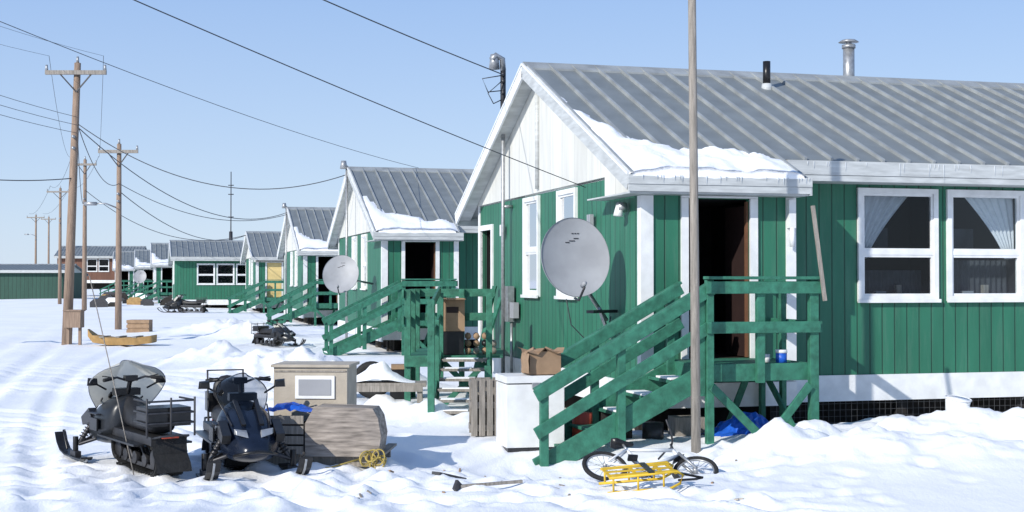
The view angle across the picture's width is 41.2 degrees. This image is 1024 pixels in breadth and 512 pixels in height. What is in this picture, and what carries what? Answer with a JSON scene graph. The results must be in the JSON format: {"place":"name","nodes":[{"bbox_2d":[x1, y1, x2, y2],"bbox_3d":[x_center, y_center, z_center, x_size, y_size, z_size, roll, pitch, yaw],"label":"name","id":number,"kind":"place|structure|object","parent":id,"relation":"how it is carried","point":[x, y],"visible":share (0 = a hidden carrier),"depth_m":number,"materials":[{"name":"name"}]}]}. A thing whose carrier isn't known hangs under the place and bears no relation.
{"place":"outdoors","nodes":[
{"label":"outdoors","id":0,"kind":"place"},
{"bbox_2d":[0,289,1023,511],"bbox_3d":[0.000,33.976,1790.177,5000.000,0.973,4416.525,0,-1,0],"label":"snow ground","id":1,"kind":"structure","parent":0,"point":[965,458],"depth_m":14.81,"materials":[{"name":"white snow"}]},
{"bbox_2d":[24,215,44,263],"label":"utility pole","id":2,"kind":"object","parent":1,"relation":"on","point":[36,220],"visible":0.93,"depth_m":169.97,"materials":[{"name":"brown wood"}]},
{"bbox_2d":[0,264,87,298],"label":"dark green house","id":3,"kind":"structure","parent":1,"relation":"on","point":[28,281],"depth_m":139.53,"materials":[{"name":"green wood"}]},
{"bbox_2d":[41,216,55,263],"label":"utility pole","id":4,"kind":"object","parent":1,"relation":"on","point":[49,221],"visible":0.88,"depth_m":184.99,"materials":[{"name":"brown wood"}]},
{"bbox_2d":[47,186,67,303],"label":"utility pole","id":5,"kind":"object","parent":1,"relation":"on","point":[60,191],"visible":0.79,"depth_m":114.94,"materials":[{"name":"brown wood"}]},
{"bbox_2d":[63,309,85,344],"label":"mail box stand","id":6,"kind":"object","parent":1,"relation":"on","point":[73,318],"visible":0.82,"depth_m":41.77,"materials":[{"name":"brown wood"}]},
{"bbox_2d":[45,56,106,344],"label":"utility pole","id":7,"kind":"object","parent":1,"relation":"on","point":[77,72],"visible":0.95,"depth_m":42.43,"materials":[{"name":"brown wood"}]},
{"bbox_2d":[0,0,585,240],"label":"overhead wires","id":8,"kind":"object","parent":7,"relation":"attached to","point":[226,108],"visible":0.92,"depth_m":39.98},
{"bbox_2d":[78,156,96,309],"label":"utility pole","id":9,"kind":"object","parent":1,"relation":"on","point":[84,164],"visible":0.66,"depth_m":84.94,"materials":[{"name":"brown wood"}]},
{"bbox_2d":[54,246,146,288],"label":"brown clad house","id":10,"kind":"structure","parent":1,"relation":"on","point":[101,273],"depth_m":171.71,"materials":[{"name":"white paint"}]},
{"bbox_2d":[84,139,137,329],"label":"utility pole","id":11,"kind":"object","parent":1,"relation":"on","point":[118,293],"visible":0.96,"depth_m":54.92,"materials":[{"name":"brown wood"}]},
{"bbox_2d":[89,276,133,474],"bbox_3d":[-4.314,1.233,14.570,0.047,2.049,1.673,1,-1,-33],"label":"marker rod","id":12,"kind":"object","parent":1,"relation":"on","point":[111,375],"visible":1,"depth_m":14.44,"materials":[{"name":"grey wood"}]},
{"bbox_2d":[99,280,130,296],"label":"entry stairs","id":13,"kind":"structure","parent":1,"relation":"on","point":[108,289],"depth_m":159.05,"materials":[{"name":"green paint"}]},
{"bbox_2d":[88,329,156,344],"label":"canoe","id":14,"kind":"object","parent":1,"relation":"on","point":[94,337],"visible":0.98,"depth_m":41.11,"materials":[{"name":"yellow wood"}]},
{"bbox_2d":[112,251,136,294],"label":"house","id":15,"kind":"structure","parent":1,"relation":"on","point":[127,259],"depth_m":162.74,"materials":[{"name":"grey metal"}]},
{"bbox_2d":[113,259,133,268],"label":"roof snow","id":16,"kind":"structure","parent":15,"relation":"on","point":[126,266],"depth_m":160.87,"materials":[{"name":"white snow"}]},
{"bbox_2d":[55,360,195,476],"bbox_3d":[-4.077,1.694,14.688,0.989,1.119,2.523,1,-1,-34],"label":"snowmobile","id":17,"kind":"object","parent":1,"relation":"on","point":[157,446],"visible":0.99,"depth_m":14.63,"materials":[{"name":"black plastic"}]},
{"bbox_2d":[90,291,171,306],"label":"yard clutter","id":18,"kind":"object","parent":1,"relation":"on","point":[105,299],"visible":0.59,"depth_m":109.00,"materials":[{"name":"black plastic"}]},
{"bbox_2d":[122,281,153,297],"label":"entry stairs","id":19,"kind":"structure","parent":1,"relation":"on","point":[139,287],"depth_m":137.09,"materials":[{"name":"green paint"}]},
{"bbox_2d":[126,320,152,332],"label":"wooden crate","id":20,"kind":"object","parent":1,"relation":"on","point":[134,326],"visible":0.93,"depth_m":51.63,"materials":[{"name":"wood"}]},
{"bbox_2d":[134,249,153,296],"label":"house","id":21,"kind":"structure","parent":1,"relation":"on","point":[142,255],"depth_m":140.88,"materials":[{"name":"grey metal"}]},
{"bbox_2d":[135,258,149,266],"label":"roof snow","id":22,"kind":"structure","parent":21,"relation":"on","point":[138,263],"depth_m":138.72,"materials":[{"name":"white snow"}]},
{"bbox_2d":[133,280,171,302],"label":"entry stairs","id":23,"kind":"structure","parent":1,"relation":"on","point":[158,293],"depth_m":115.12,"materials":[{"name":"green paint"}]},
{"bbox_2d":[150,243,171,302],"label":"house","id":24,"kind":"structure","parent":1,"relation":"on","point":[162,272],"depth_m":118.81,"materials":[{"name":"grey metal"}]},
{"bbox_2d":[133,270,152,282],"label":"satellite dish","id":25,"kind":"object","parent":24,"relation":"attached to","point":[139,276],"visible":1,"depth_m":116.98,"materials":[{"name":"grey paint"}]},
{"bbox_2d":[152,253,167,264],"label":"roof snow","id":26,"kind":"structure","parent":24,"relation":"on","point":[156,260],"depth_m":116.73,"materials":[{"name":"white snow"}]},
{"bbox_2d":[157,294,207,312],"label":"snowmobile","id":27,"kind":"object","parent":1,"relation":"on","point":[178,302],"visible":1,"depth_m":81.74,"materials":[{"name":"black plastic"}]},
{"bbox_2d":[168,240,245,307],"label":"green siding house","id":28,"kind":"structure","parent":1,"relation":"on","point":[213,273],"depth_m":96.22,"materials":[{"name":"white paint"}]},
{"bbox_2d":[228,172,233,239],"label":"radio antenna","id":29,"kind":"object","parent":1,"relation":"on","point":[230,231],"visible":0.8,"depth_m":150.09,"materials":[{"name":"metal"}]},
{"bbox_2d":[196,369,312,480],"bbox_3d":[-2.996,1.796,14.860,1.058,1.087,2.699,0,-1,-21],"label":"snowmobile","id":30,"kind":"object","parent":1,"relation":"on","point":[243,429],"visible":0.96,"depth_m":14.24,"materials":[{"name":"black plastic"}]},
{"bbox_2d":[227,231,283,312],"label":"green siding house","id":31,"kind":"structure","parent":1,"relation":"on","point":[264,273],"depth_m":82.77,"materials":[{"name":"white paint"}]},
{"bbox_2d":[251,319,305,346],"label":"snowmobile","id":32,"kind":"object","parent":1,"relation":"on","point":[279,334],"visible":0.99,"depth_m":41.75,"materials":[{"name":"black plastic"}]},
{"bbox_2d":[282,203,286,313],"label":"service mast pole","id":33,"kind":"object","parent":1,"relation":"on","point":[284,205],"visible":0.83,"depth_m":65.89,"materials":[{"name":"metal"}]},
{"bbox_2d":[265,279,337,325],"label":"entry stairs","id":34,"kind":"structure","parent":1,"relation":"on","point":[312,306],"depth_m":60.13,"materials":[{"name":"green paint"}]},
{"bbox_2d":[277,207,337,323],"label":"house","id":35,"kind":"structure","parent":1,"relation":"on","point":[304,267],"depth_m":63.99,"materials":[{"name":"green"}]},
{"bbox_2d":[294,227,337,250],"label":"roof snow","id":36,"kind":"structure","parent":35,"relation":"on","point":[305,243],"depth_m":61.74,"materials":[{"name":"white snow"}]},
{"bbox_2d":[265,361,396,468],"bbox_3d":[-2.095,1.793,15.315,1.557,1.134,1.408,0,-1,3],"label":"cargo sled","id":37,"kind":"object","parent":1,"relation":"on","point":[321,414],"visible":0.76,"depth_m":14.90,"materials":[{"name":"grey wood"}]},
{"bbox_2d":[340,161,347,337],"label":"service mast pole","id":38,"kind":"object","parent":1,"relation":"on","point":[343,165],"visible":0.83,"depth_m":42.60,"materials":[{"name":"metal"}]},
{"bbox_2d":[357,361,403,398],"bbox_3d":[-2.383,2.089,22.947,1.350,0.647,0.432,0,-1,-6],"label":"stored tire and tubs","id":39,"kind":"object","parent":1,"relation":"on","point":[395,368],"visible":0.24,"depth_m":22.81,"materials":[{"name":"black rubber"}]},
{"bbox_2d":[321,279,457,355],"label":"entry stairs","id":40,"kind":"structure","parent":1,"relation":"on","point":[363,338],"depth_m":36.84,"materials":[{"name":"green paint"}]},
{"bbox_2d":[357,360,426,402],"bbox_3d":[-1.950,2.028,20.662,1.300,0.888,0.510,0,-1,-3],"label":"snow covered bench","id":41,"kind":"object","parent":1,"relation":"on","point":[381,370],"visible":0.63,"depth_m":20.46,"materials":[{"name":"white snow"}]},
{"bbox_2d":[326,166,477,350],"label":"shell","id":42,"kind":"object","parent":1,"relation":"on","point":[382,259],"visible":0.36,"depth_m":40.54,"materials":[{"name":"green"}]},
{"bbox_2d":[322,255,373,294],"bbox_3d":[-4.550,0.541,38.803,1.604,1.137,0.754,1,-1,-30],"label":"satellite dish","id":43,"kind":"object","parent":42,"relation":"attached to","point":[340,273],"visible":1,"depth_m":38.73,"materials":[{"name":"grey paint"}]},
{"bbox_2d":[362,196,459,232],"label":"roof snow","id":44,"kind":"structure","parent":42,"relation":"on","point":[382,220],"depth_m":38.45,"materials":[{"name":"white snow"}]},
{"bbox_2d":[432,471,466,478],"bbox_3d":[-0.650,2.282,14.111,0.100,0.148,0.484,-1,-1,33],"label":"loose plank","id":45,"kind":"object","parent":1,"relation":"on","point":[440,473],"visible":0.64,"depth_m":14.01,"materials":[{"name":"wood"}]},
{"bbox_2d":[402,286,502,413],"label":"green side stairs","id":46,"kind":"structure","parent":1,"relation":"on","point":[433,358],"depth_m":21.99,"materials":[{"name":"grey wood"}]},
{"bbox_2d":[444,298,465,354],"bbox_3d":[-0.990,1.152,22.364,0.400,0.920,0.520,0,-1,-9],"label":"cardboard box","id":47,"kind":"object","parent":46,"relation":"on","point":[454,319],"visible":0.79,"depth_m":22.26,"materials":[{"name":"brown cardboard"}]},
{"bbox_2d":[465,332,496,353],"bbox_3d":[-0.587,1.446,22.578,0.684,0.347,0.404,0,-1,-6],"label":"firewood stack","id":48,"kind":"object","parent":46,"relation":"on","point":[476,343],"visible":0.74,"depth_m":22.41,"materials":[{"name":"brown wood"}]},
{"bbox_2d":[468,377,496,435],"bbox_3d":[-0.350,1.940,17.568,0.400,0.720,0.400,0,-1,-6],"label":"wooden pallet crate","id":49,"kind":"object","parent":1,"relation":"on","point":[482,407],"visible":0.72,"depth_m":17.37,"materials":[{"name":"grey wood"}]},
{"bbox_2d":[452,480,522,490],"bbox_3d":[-0.249,2.222,13.205,0.730,0.139,0.106,0,-1,-23],"label":"axe","id":50,"kind":"object","parent":1,"relation":"on","point":[457,485],"visible":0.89,"depth_m":13.18,"materials":[{"name":"grey wood"}]},
{"bbox_2d":[495,373,563,451],"bbox_3d":[0.222,1.935,16.711,0.740,0.960,0.635,0,-1,-13],"label":"chest freezer","id":51,"kind":"object","parent":1,"relation":"on","point":[517,411],"visible":0.61,"depth_m":16.41,"materials":[{"name":"white paint"}]},
{"bbox_2d":[518,347,564,374],"bbox_3d":[0.372,1.280,16.712,0.525,0.330,0.440,0,-1,-17],"label":"torn cardboard carton","id":52,"kind":"object","parent":51,"relation":"on","point":[540,361],"visible":0.99,"depth_m":16.58,"materials":[{"name":"brown cardboard"}]},
{"bbox_2d":[357,459,743,499],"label":"scattered litter","id":53,"kind":"object","parent":1,"relation":"on","point":[360,495],"visible":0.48,"depth_m":12.75,"materials":[{"name":"beige paint"}]},
{"bbox_2d":[572,411,704,439],"bbox_3d":[1.595,2.161,17.280,1.780,0.500,0.530,0,-1,-11],"label":"stored junk","id":54,"kind":"object","parent":1,"relation":"on","point":[680,425],"visible":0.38,"depth_m":17.19,"materials":[{"name":"red paint"}]},
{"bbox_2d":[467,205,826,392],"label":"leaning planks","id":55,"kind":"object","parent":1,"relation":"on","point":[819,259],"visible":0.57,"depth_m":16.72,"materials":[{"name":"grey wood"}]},
{"bbox_2d":[582,419,718,480],"bbox_3d":[1.413,2.121,14.141,1.419,0.530,0.769,4,29,-6],"label":"fallen bicycle","id":56,"kind":"object","parent":1,"relation":"on","point":[679,458],"visible":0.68,"depth_m":14.13,"materials":[{"name":"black metal"}]},
{"bbox_2d":[599,461,702,492],"bbox_3d":[1.359,2.106,13.020,1.008,0.189,0.368,-3,6,-10],"label":"yellow toboggan sled","id":57,"kind":"object","parent":1,"relation":"on","point":[649,470],"visible":0.97,"depth_m":12.99,"materials":[{"name":"paint"}]},
{"bbox_2d":[532,276,821,466],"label":"entry stairs","id":58,"kind":"structure","parent":1,"relation":"on","point":[634,397],"depth_m":16.50,"materials":[{"name":"green paint"}]},
{"bbox_2d":[765,349,786,362],"bbox_3d":[3.271,1.245,16.951,0.308,0.160,0.145,0,-1,15],"label":"paint tin","id":59,"kind":"object","parent":58,"relation":"on","point":[781,355],"visible":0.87,"depth_m":16.88,"materials":[{"name":"blue metal"}]},
{"bbox_2d":[688,0,700,452],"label":"wooden flag pole","id":60,"kind":"object","parent":1,"relation":"on","point":[694,305],"visible":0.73,"depth_m":15.97,"materials":[{"name":"grey wood"}]},
{"bbox_2d":[703,412,768,436],"bbox_3d":[2.974,2.145,17.269,1.050,0.352,0.600,0,-1,-11],"label":"blue tarp","id":61,"kind":"object","parent":1,"relation":"on","point":[733,425],"visible":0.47,"depth_m":17.10,"materials":[{"name":"blue plastic"}]},
{"bbox_2d":[455,62,1023,429],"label":"house","id":62,"kind":"structure","parent":1,"relation":"on","point":[921,310],"depth_m":19.99,"materials":[{"name":"green wood"}]},
{"bbox_2d":[482,52,538,372],"bbox_3d":[-0.071,-0.692,23.113,0.637,5.815,1.890,0,-1,-15],"label":"service mast","id":63,"kind":"object","parent":62,"relation":"attached to","point":[509,309],"visible":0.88,"depth_m":23.90,"materials":[{"name":"metal"}]},
{"bbox_2d":[541,218,609,320],"bbox_3d":[1.066,0.196,18.225,0.638,1.409,1.496,-1,-1,39],"label":"satellite dish","id":64,"kind":"object","parent":62,"relation":"attached to","point":[575,259],"visible":1,"depth_m":18.03,"materials":[{"name":"grey paint"}]},
{"bbox_2d":[566,299,617,338],"bbox_3d":[1.133,0.870,18.471,0.887,0.580,0.333,1,-1,-41],"label":"dish bracket","id":65,"kind":"object","parent":62,"relation":"attached to","point":[599,310],"visible":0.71,"depth_m":18.46,"materials":[{"name":"metal"}]},
{"bbox_2d":[500,200,795,246],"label":"porch lamps","id":66,"kind":"object","parent":62,"relation":"attached to","point":[621,208],"visible":0.91,"depth_m":18.17,"materials":[{"name":"metal"}]},
{"bbox_2d":[563,98,804,178],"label":"roof snow","id":67,"kind":"structure","parent":62,"relation":"on","point":[643,157],"depth_m":17.95,"materials":[{"name":"white snow"}]},
{"bbox_2d":[761,39,858,89],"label":"chimney pipes","id":68,"kind":"object","parent":62,"relation":"on","point":[848,46],"visible":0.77,"depth_m":23.96,"materials":[{"name":"silver metal"}]},
{"bbox_2d":[657,161,1002,183],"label":"icicles","id":69,"kind":"object","parent":62,"relation":"attached to","point":[681,176],"visible":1,"depth_m":17.90,"materials":[{"name":"ice"}]},
{"bbox_2d":[945,395,971,409],"bbox_3d":[5.331,1.810,16.303,0.318,0.229,0.318,6,8,0],"label":"white bucket","id":70,"kind":"object","parent":1,"relation":"on","point":[954,402],"visible":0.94,"depth_m":16.21,"materials":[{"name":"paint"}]},
{"bbox_2d":[0,0,1023,263],"label":"sky","id":71,"kind":"structure","parent":0,"point":[175,132],"materials":[{"name":"blue"}]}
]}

